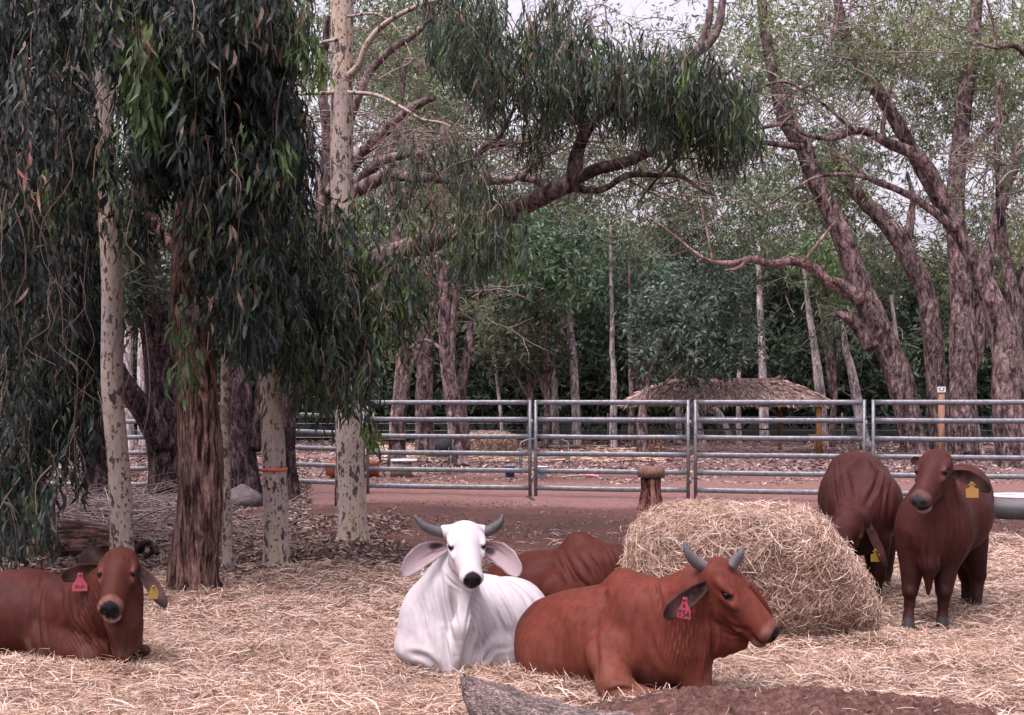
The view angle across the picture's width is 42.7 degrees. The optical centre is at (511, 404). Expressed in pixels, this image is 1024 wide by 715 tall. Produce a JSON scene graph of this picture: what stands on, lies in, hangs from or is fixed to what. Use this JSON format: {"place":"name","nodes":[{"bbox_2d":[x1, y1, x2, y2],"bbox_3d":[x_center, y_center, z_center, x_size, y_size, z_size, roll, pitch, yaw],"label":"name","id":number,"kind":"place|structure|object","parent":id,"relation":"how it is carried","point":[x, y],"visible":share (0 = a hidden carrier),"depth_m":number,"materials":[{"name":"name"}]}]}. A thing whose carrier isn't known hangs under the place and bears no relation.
{"place":"outdoors","nodes":[
{"label":"outdoors","id":0,"kind":"place"},
{"bbox_2d":[0,434,1023,712],"bbox_3d":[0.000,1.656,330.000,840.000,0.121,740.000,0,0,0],"label":"ground","id":1,"kind":"structure","parent":0,"point":[580,506],"depth_m":22.55,"materials":[{"name":"brown soil"}]},
{"bbox_2d":[3,519,139,557],"bbox_3d":[-5.038,1.460,14.158,2.197,0.543,0.547,0,0,7],"label":"fallen log","id":2,"kind":"object","parent":1,"relation":"on","point":[80,536],"visible":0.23,"depth_m":13.88,"materials":[{"name":"brown wood"}]},
{"bbox_2d":[0,0,154,570],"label":"gum tree","id":3,"kind":"object","parent":1,"relation":"on","point":[58,364],"visible":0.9,"depth_m":10.99,"materials":[{"name":"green plant"}]},
{"bbox_2d":[0,546,167,663],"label":"cow","id":4,"kind":"object","parent":1,"relation":"on","point":[89,605],"visible":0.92,"depth_m":8.30},
{"bbox_2d":[50,404,147,486],"bbox_3d":[-8.933,0.807,25.349,4.519,1.645,0.062,0,0,4],"label":"fence panel","id":5,"kind":"object","parent":1,"relation":"on","point":[136,437],"visible":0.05,"depth_m":25.22,"materials":[{"name":"metal"}]},
{"bbox_2d":[80,197,147,503],"bbox_3d":[-7.315,-1.000,21.557,2.093,5.435,5.209,0,0,0],"label":"gum tree","id":6,"kind":"object","parent":1,"relation":"on","point":[101,467],"depth_m":21.34,"materials":[{"name":"brown plant"}]},
{"bbox_2d":[123,185,134,450],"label":"gum tree","id":7,"kind":"object","parent":1,"relation":"on","point":[128,414],"visible":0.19,"depth_m":45.87,"materials":[{"name":"white plant"}]},
{"bbox_2d":[91,113,177,493],"bbox_3d":[-6.655,-1.781,24.317,2.778,7.488,5.389,0,0,0],"label":"gum tree","id":8,"kind":"object","parent":1,"relation":"on","point":[152,307],"visible":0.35,"depth_m":23.68,"materials":[{"name":"green plant"}]},
{"bbox_2d":[137,328,145,446],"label":"gum tree","id":9,"kind":"object","parent":1,"relation":"on","point":[140,375],"visible":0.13,"depth_m":49.87,"materials":[{"name":"white plant"}]},
{"bbox_2d":[134,539,159,570],"bbox_3d":[-3.759,1.527,13.203,0.279,0.348,1.024,0,0,-37],"label":"charred branch","id":10,"kind":"object","parent":1,"relation":"on","point":[140,546],"visible":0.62,"depth_m":13.10,"materials":[{"name":"brown wood"}]},
{"bbox_2d":[49,467,337,546],"bbox_3d":[-4.887,1.389,18.139,5.118,0.824,9.167,0,0,-18],"label":"brush heap","id":11,"kind":"object","parent":1,"relation":"on","point":[97,509],"visible":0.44,"depth_m":17.25,"materials":[{"name":"wood"}]},
{"bbox_2d":[68,0,335,592],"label":"stringybark tree","id":12,"kind":"object","parent":1,"relation":"on","point":[232,164],"visible":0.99,"depth_m":10.36,"materials":[{"name":"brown plant"}]},
{"bbox_2d":[220,318,234,571],"bbox_3d":[-2.817,-0.549,12.944,0.149,4.494,0.214,0,0,-19],"label":"gum tree","id":13,"kind":"object","parent":1,"relation":"on","point":[228,562],"visible":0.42,"depth_m":12.86,"materials":[{"name":"beige plant"}]},
{"bbox_2d":[218,402,262,486],"bbox_3d":[-5.423,0.797,24.847,2.445,1.665,0.061,0,0,12],"label":"fence panel","id":14,"kind":"object","parent":1,"relation":"on","point":[258,453],"depth_m":24.68,"materials":[{"name":"metal"}]},
{"bbox_2d":[231,484,262,509],"bbox_3d":[-4.206,1.499,20.498,0.607,0.505,0.547,0,0,0],"label":"rock","id":15,"kind":"object","parent":1,"relation":"on","point":[240,490],"visible":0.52,"depth_m":20.31,"materials":[{"name":"grey stone"}]},
{"bbox_2d":[216,177,314,505],"bbox_3d":[-4.889,-1.619,24.047,2.507,7.164,6.210,0,0,0],"label":"gum tree","id":16,"kind":"object","parent":1,"relation":"on","point":[246,442],"visible":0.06,"depth_m":21.13,"materials":[{"name":"brown plant"}]},
{"bbox_2d":[260,330,291,567],"bbox_3d":[-2.463,-1.397,13.428,0.334,6.441,0.624,0,0,-32],"label":"gum tree","id":17,"kind":"object","parent":1,"relation":"on","point":[276,539],"visible":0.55,"depth_m":13.19,"materials":[{"name":"beige plant"}]},
{"bbox_2d":[283,363,301,500],"bbox_3d":[-3.724,-0.447,22.204,0.699,4.489,0.392,0,0,0],"label":"gum tree","id":18,"kind":"object","parent":1,"relation":"on","point":[292,472],"visible":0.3,"depth_m":22.09,"materials":[{"name":"grey plant"}]},
{"bbox_2d":[295,399,365,484],"bbox_3d":[-3.405,0.733,23.975,1.502,1.795,0.062,0,0,2],"label":"fence panel","id":19,"kind":"object","parent":1,"relation":"on","point":[315,464],"visible":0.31,"depth_m":23.96,"materials":[{"name":"metal"}]},
{"bbox_2d":[319,458,386,477],"bbox_3d":[-3.577,1.429,29.500,1.535,0.436,0.680,0,0,0],"label":"half drum","id":20,"kind":"object","parent":1,"relation":"on","point":[331,471],"visible":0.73,"depth_m":29.30,"materials":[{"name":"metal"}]},
{"bbox_2d":[243,0,474,541],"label":"gum tree","id":21,"kind":"object","parent":1,"relation":"on","point":[345,321],"visible":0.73,"depth_m":13.02,"materials":[{"name":"green plant"}]},
{"bbox_2d":[335,437,405,462],"bbox_3d":[-3.827,1.273,35.500,1.900,0.759,0.700,0,0,-3],"label":"picnic table","id":22,"kind":"object","parent":1,"relation":"on","point":[398,456],"visible":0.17,"depth_m":35.19,"materials":[{"name":"brown wood"}]},
{"bbox_2d":[301,7,477,465],"bbox_3d":[-2.830,-4.479,36.483,6.456,12.575,7.124,0,0,-36],"label":"gum tree","id":23,"kind":"object","parent":1,"relation":"on","point":[401,389],"visible":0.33,"depth_m":35.38,"materials":[{"name":"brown plant"}]},
{"bbox_2d":[390,463,411,476],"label":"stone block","id":24,"kind":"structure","parent":1,"relation":"on","point":[400,474],"depth_m":29.41,"materials":[{"name":"grey stone"}]},
{"bbox_2d":[391,459,416,461],"bbox_3d":[-2.426,1.271,29.600,0.585,0.060,0.455,0,0,0],"label":"tray","id":25,"kind":"object","parent":24,"relation":"on","point":[403,460],"visible":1,"depth_m":29.37,"materials":[{"name":"plastic"}]},
{"bbox_2d":[311,0,535,455],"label":"gum tree","id":26,"kind":"object","parent":1,"relation":"on","point":[424,386],"visible":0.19,"depth_m":39.80,"materials":[{"name":"brown plant"}]},
{"bbox_2d":[318,71,547,466],"bbox_3d":[-2.108,-3.761,35.822,6.367,11.060,8.698,0,0,0],"label":"gum tree","id":27,"kind":"object","parent":1,"relation":"on","point":[454,386],"visible":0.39,"depth_m":34.90,"materials":[{"name":"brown plant"}]},
{"bbox_2d":[426,439,451,474],"bbox_3d":[-1.706,1.204,30.612,0.590,0.889,0.545,0,0,0],"label":"folding chair","id":28,"kind":"object","parent":1,"relation":"on","point":[442,444],"visible":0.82,"depth_m":30.81,"materials":[{"name":"metal"}]},
{"bbox_2d":[366,400,532,495],"bbox_3d":[-1.143,0.777,23.578,3.104,1.705,0.061,0,0,12],"label":"fence panel","id":29,"kind":"object","parent":1,"relation":"on","point":[528,453],"visible":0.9,"depth_m":23.53,"materials":[{"name":"metal"}]},
{"bbox_2d":[469,429,517,450],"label":"hay bale","id":30,"kind":"object","parent":1,"relation":"on","point":[493,444],"visible":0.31,"depth_m":42.70,"materials":[{"name":"plant"}]},
{"bbox_2d":[457,284,532,430],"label":"gum tree","id":31,"kind":"object","parent":1,"relation":"on","point":[497,389],"visible":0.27,"depth_m":49.94,"materials":[{"name":"green plant"}]},
{"bbox_2d":[504,466,515,476],"bbox_3d":[-0.046,1.519,29.591,0.262,0.250,0.281,0,0,0],"label":"bucket","id":32,"kind":"object","parent":1,"relation":"on","point":[509,474],"visible":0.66,"depth_m":29.51,"materials":[{"name":"plastic"}]},
{"bbox_2d":[0,524,1023,714],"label":"hay litter","id":33,"kind":"object","parent":1,"relation":"on","point":[890,654],"visible":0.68,"depth_m":8.24,"materials":[{"name":"plant"}]},
{"bbox_2d":[9,553,29,564],"bbox_3d":[-4.444,1.394,11.799,0.202,0.117,0.042,0,0,0],"label":"stick","id":34,"kind":"object","parent":33,"relation":"on","point":[26,555],"visible":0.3,"depth_m":11.79,"materials":[{"name":"brown wood"}]},
{"bbox_2d":[91,537,95,546],"bbox_3d":[-3.392,1.160,10.600,0.063,0.171,0.036,0,0,0],"label":"stick","id":35,"kind":"object","parent":33,"relation":"on","point":[94,542],"visible":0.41,"depth_m":10.59,"materials":[{"name":"brown wood"}]},
{"bbox_2d":[394,514,544,675],"bbox_3d":[-0.241,1.223,8.561,0.853,1.096,1.735,0,0,13],"label":"cow","id":36,"kind":"object","parent":33,"relation":"on","point":[458,606],"visible":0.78,"depth_m":8.05},
{"bbox_2d":[0,438,1023,593],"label":"leaf litter","id":37,"kind":"object","parent":1,"relation":"on","point":[322,547],"visible":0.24,"depth_m":18.58,"materials":[{"name":"brown plant"}]},
{"bbox_2d":[3,217,1023,435],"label":"forest understory","id":38,"kind":"object","parent":1,"relation":"on","point":[592,343],"visible":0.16,"depth_m":58.79,"materials":[{"name":"green plant"}]},
{"bbox_2d":[114,0,1023,277],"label":"forest branches","id":39,"kind":"object","parent":38,"relation":"on","point":[602,4],"visible":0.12,"depth_m":55.58,"materials":[{"name":"green plant"}]},
{"bbox_2d":[365,444,670,462],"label":"hay litter","id":40,"kind":"object","parent":1,"relation":"on","point":[505,458],"visible":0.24,"depth_m":38.28,"materials":[{"name":"plant"}]},
{"bbox_2d":[458,300,583,446],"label":"shrubby tree","id":41,"kind":"object","parent":1,"relation":"on","point":[514,352],"visible":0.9,"depth_m":48.56,"materials":[{"name":"green plant"}]},
{"bbox_2d":[523,326,562,424],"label":"gum tree","id":42,"kind":"object","parent":1,"relation":"on","point":[551,410],"visible":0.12,"depth_m":51.92,"materials":[{"name":"white plant"}]},
{"bbox_2d":[538,466,547,478],"bbox_3d":[0.661,1.528,29.390,0.304,0.270,0.325,0,0,0],"label":"bucket","id":43,"kind":"object","parent":1,"relation":"on","point":[542,475],"visible":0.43,"depth_m":29.29,"materials":[{"name":"plastic"}]},
{"bbox_2d":[458,201,628,447],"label":"shrubby tree","id":44,"kind":"object","parent":1,"relation":"on","point":[550,261],"visible":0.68,"depth_m":48.41,"materials":[{"name":"green plant"}]},
{"bbox_2d":[519,438,569,468],"bbox_3d":[0.795,1.224,31.816,1.251,0.818,0.483,0,0,0],"label":"metal barrier","id":45,"kind":"object","parent":1,"relation":"on","point":[520,461],"visible":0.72,"depth_m":31.98,"materials":[{"name":"metal"}]},
{"bbox_2d":[529,286,582,443],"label":"gum tree","id":46,"kind":"object","parent":1,"relation":"on","point":[555,426],"visible":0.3,"depth_m":51.91,"materials":[{"name":"white plant"}]},
{"bbox_2d":[487,531,627,596],"bbox_3d":[0.539,1.393,10.439,1.687,0.759,0.881,0,0,16],"label":"cow","id":47,"kind":"object","parent":1,"relation":"on","point":[578,559],"visible":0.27,"depth_m":10.24},
{"bbox_2d":[134,413,992,445],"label":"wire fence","id":48,"kind":"object","parent":1,"relation":"on","point":[841,430],"visible":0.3,"depth_m":52.00,"materials":[{"name":"metal"}]},
{"bbox_2d":[546,199,601,446],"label":"gum tree","id":49,"kind":"object","parent":1,"relation":"on","point":[575,395],"visible":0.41,"depth_m":49.87,"materials":[{"name":"white plant"}]},
{"bbox_2d":[561,474,598,477],"bbox_3d":[1.487,1.613,29.367,1.079,0.077,0.204,0,0,-34],"label":"broom","id":50,"kind":"object","parent":1,"relation":"on","point":[590,475],"visible":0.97,"depth_m":29.51,"materials":[{"name":"pink plastic"}]},
{"bbox_2d":[297,0,867,505],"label":"gum tree","id":51,"kind":"object","parent":1,"relation":"on","point":[675,104],"visible":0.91,"depth_m":14.39,"materials":[{"name":"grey plant"}]},
{"bbox_2d":[534,400,690,497],"bbox_3d":[1.743,0.777,22.929,2.774,1.705,0.060,0,0,13],"label":"fence panel","id":52,"kind":"object","parent":1,"relation":"on","point":[686,454],"visible":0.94,"depth_m":22.92,"materials":[{"name":"metal"}]},
{"bbox_2d":[574,205,651,448],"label":"gum tree","id":53,"kind":"object","parent":1,"relation":"on","point":[613,413],"visible":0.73,"depth_m":47.91,"materials":[{"name":"white plant"}]},
{"bbox_2d":[595,213,677,447],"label":"gum tree","id":54,"kind":"object","parent":1,"relation":"on","point":[630,375],"visible":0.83,"depth_m":46.94,"materials":[{"name":"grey plant"}]},
{"bbox_2d":[588,232,691,445],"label":"shrubby tree","id":55,"kind":"object","parent":1,"relation":"on","point":[619,302],"visible":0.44,"depth_m":50.05,"materials":[{"name":"green plant"}]},
{"bbox_2d":[514,542,779,700],"bbox_3d":[0.681,1.266,7.683,1.832,1.008,0.848,0,0,44],"label":"cow","id":56,"kind":"object","parent":1,"relation":"on","point":[623,629],"visible":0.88,"depth_m":7.37},
{"bbox_2d":[636,466,664,511],"bbox_3d":[2.176,1.330,20.605,0.466,0.700,0.444,0,0,0],"label":"tree stump","id":57,"kind":"object","parent":1,"relation":"on","point":[650,480],"visible":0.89,"depth_m":20.45,"materials":[{"name":"brown wood"}]},
{"bbox_2d":[643,326,706,444],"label":"gum tree","id":58,"kind":"object","parent":1,"relation":"on","point":[678,414],"visible":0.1,"depth_m":52.90,"materials":[{"name":"white plant"}]},
{"bbox_2d":[610,239,783,451],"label":"gum tree","id":59,"kind":"object","parent":1,"relation":"on","point":[692,341],"visible":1,"depth_m":41.34,"materials":[{"name":"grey plant"}]},
{"bbox_2d":[664,368,731,442],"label":"gum tree","id":60,"kind":"object","parent":1,"relation":"on","point":[717,412],"visible":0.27,"depth_m":54.87,"materials":[{"name":"green plant"}]},
{"bbox_2d":[668,335,728,443],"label":"gum tree","id":61,"kind":"object","parent":1,"relation":"on","point":[699,425],"visible":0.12,"depth_m":53.85,"materials":[{"name":"white plant"}]},
{"bbox_2d":[616,375,833,453],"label":"thatched shelter","id":62,"kind":"object","parent":1,"relation":"on","point":[776,388],"visible":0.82,"depth_m":42.81,"materials":[{"name":"plant"}]},
{"bbox_2d":[700,263,779,443],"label":"gum tree","id":63,"kind":"object","parent":1,"relation":"on","point":[738,415],"visible":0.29,"depth_m":53.93,"materials":[{"name":"green plant"}]},
{"bbox_2d":[667,432,829,456],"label":"brush heap","id":64,"kind":"object","parent":1,"relation":"on","point":[755,449],"visible":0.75,"depth_m":40.80,"materials":[{"name":"wood"}]},
{"bbox_2d":[615,495,884,637],"bbox_3d":[1.719,1.231,9.556,1.952,1.127,1.658,0,0,0],"label":"hay bale","id":65,"kind":"object","parent":1,"relation":"on","point":[802,570],"visible":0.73,"depth_m":8.93,"materials":[{"name":"plant"}]},
{"bbox_2d":[723,217,793,444],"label":"gum tree","id":66,"kind":"object","parent":1,"relation":"on","point":[763,411],"visible":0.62,"depth_m":51.86,"materials":[{"name":"white plant"}]},
{"bbox_2d":[628,0,929,453],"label":"gum tree","id":67,"kind":"object","parent":1,"relation":"on","point":[871,327],"visible":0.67,"depth_m":40.75,"materials":[{"name":"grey plant"}]},
{"bbox_2d":[694,400,867,498],"bbox_3d":[4.540,0.777,22.261,2.895,1.705,0.060,0,0,14],"label":"fence panel","id":68,"kind":"object","parent":1,"relation":"on","point":[864,422],"visible":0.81,"depth_m":22.28,"materials":[{"name":"metal"}]},
{"bbox_2d":[562,684,1023,714],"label":"dirt bank","id":69,"kind":"structure","parent":1,"relation":"on","point":[720,701],"depth_m":6.67,"materials":[{"name":"brown soil"}]},
{"bbox_2d":[460,674,633,714],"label":"dead log","id":70,"kind":"object","parent":69,"relation":"on","point":[482,697],"visible":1,"depth_m":6.62,"materials":[{"name":"grey wood"}]},
{"bbox_2d":[622,691,963,714],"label":"dirt crumbs","id":71,"kind":"object","parent":69,"relation":"on","point":[789,712],"visible":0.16,"depth_m":6.59,"materials":[{"name":"brown soil"}]},
{"bbox_2d":[574,685,1021,714],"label":"straw","id":72,"kind":"object","parent":1,"relation":"on","point":[844,689],"visible":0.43,"depth_m":6.88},
{"bbox_2d":[769,233,838,446],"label":"gum tree","id":73,"kind":"object","parent":1,"relation":"on","point":[818,381],"visible":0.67,"depth_m":49.89,"materials":[{"name":"white plant"}]},
{"bbox_2d":[783,222,881,446],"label":"shrubby tree","id":74,"kind":"object","parent":1,"relation":"on","point":[831,371],"visible":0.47,"depth_m":50.92,"materials":[{"name":"green plant"}]},
{"bbox_2d":[804,292,870,449],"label":"gum tree","id":75,"kind":"object","parent":1,"relation":"on","point":[855,391],"visible":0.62,"depth_m":46.91,"materials":[{"name":"white plant"}]},
{"bbox_2d":[818,451,903,599],"bbox_3d":[2.951,1.086,11.119,0.715,1.328,2.013,0,0,14],"label":"cow","id":76,"kind":"object","parent":1,"relation":"on","point":[860,497],"visible":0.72,"depth_m":10.66},
{"bbox_2d":[778,61,947,449],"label":"gum tree","id":77,"kind":"object","parent":1,"relation":"on","point":[898,237],"visible":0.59,"depth_m":41.87,"materials":[{"name":"brown plant"}]},
{"bbox_2d":[845,267,914,374],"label":"gum tree","id":78,"kind":"object","parent":1,"relation":"on","point":[894,316],"visible":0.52,"depth_m":44.21,"materials":[{"name":"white plant"}]},
{"bbox_2d":[740,0,1023,468],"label":"gum tree","id":79,"kind":"object","parent":1,"relation":"on","point":[1004,320],"visible":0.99,"depth_m":33.76,"materials":[{"name":"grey plant"}]},
{"bbox_2d":[837,0,1023,454],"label":"gum tree","id":80,"kind":"object","parent":1,"relation":"on","point":[968,334],"visible":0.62,"depth_m":39.81,"materials":[{"name":"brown plant"}]},
{"bbox_2d":[937,387,945,450],"bbox_3d":[10.807,0.600,33.000,0.200,2.083,0.150,0,0,0],"label":"sign post","id":81,"kind":"object","parent":1,"relation":"on","point":[941,427],"visible":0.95,"depth_m":32.94,"materials":[{"name":"brown wood"}]},
{"bbox_2d":[894,449,994,631],"bbox_3d":[3.340,1.038,10.115,0.697,1.420,1.802,0,0,22],"label":"cow","id":82,"kind":"object","parent":1,"relation":"on","point":[944,521],"visible":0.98,"depth_m":9.73},
{"bbox_2d":[871,400,1023,495],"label":"fence panel","id":83,"kind":"object","parent":1,"relation":"on","point":[874,420],"visible":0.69,"depth_m":21.56,"materials":[{"name":"metal"}]},
{"bbox_2d":[909,296,990,454],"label":"gum tree","id":84,"kind":"object","parent":1,"relation":"on","point":[981,447],"visible":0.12,"depth_m":42.92,"materials":[{"name":"white plant"}]},
{"bbox_2d":[994,493,1023,518],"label":"water trough","id":85,"kind":"object","parent":1,"relation":"on","point":[1009,505],"visible":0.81,"depth_m":18.68,"materials":[{"name":"metal"}]},
{"bbox_2d":[29,0,1023,316],"label":"sky","id":86,"kind":"structure","parent":0,"point":[627,9],"materials":[{"name":"white"}]},
{"bbox_2d":[134,311,992,435],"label":"wooded rise","id":87,"kind":"structure","parent":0,"point":[673,432],"depth_m":70.26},
{"bbox_2d":[40,0,1023,432],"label":"forest","id":88,"kind":"object","parent":87,"relation":"on","point":[1014,232],"depth_m":55.80,"materials":[{"name":"green plant"}]}
]}

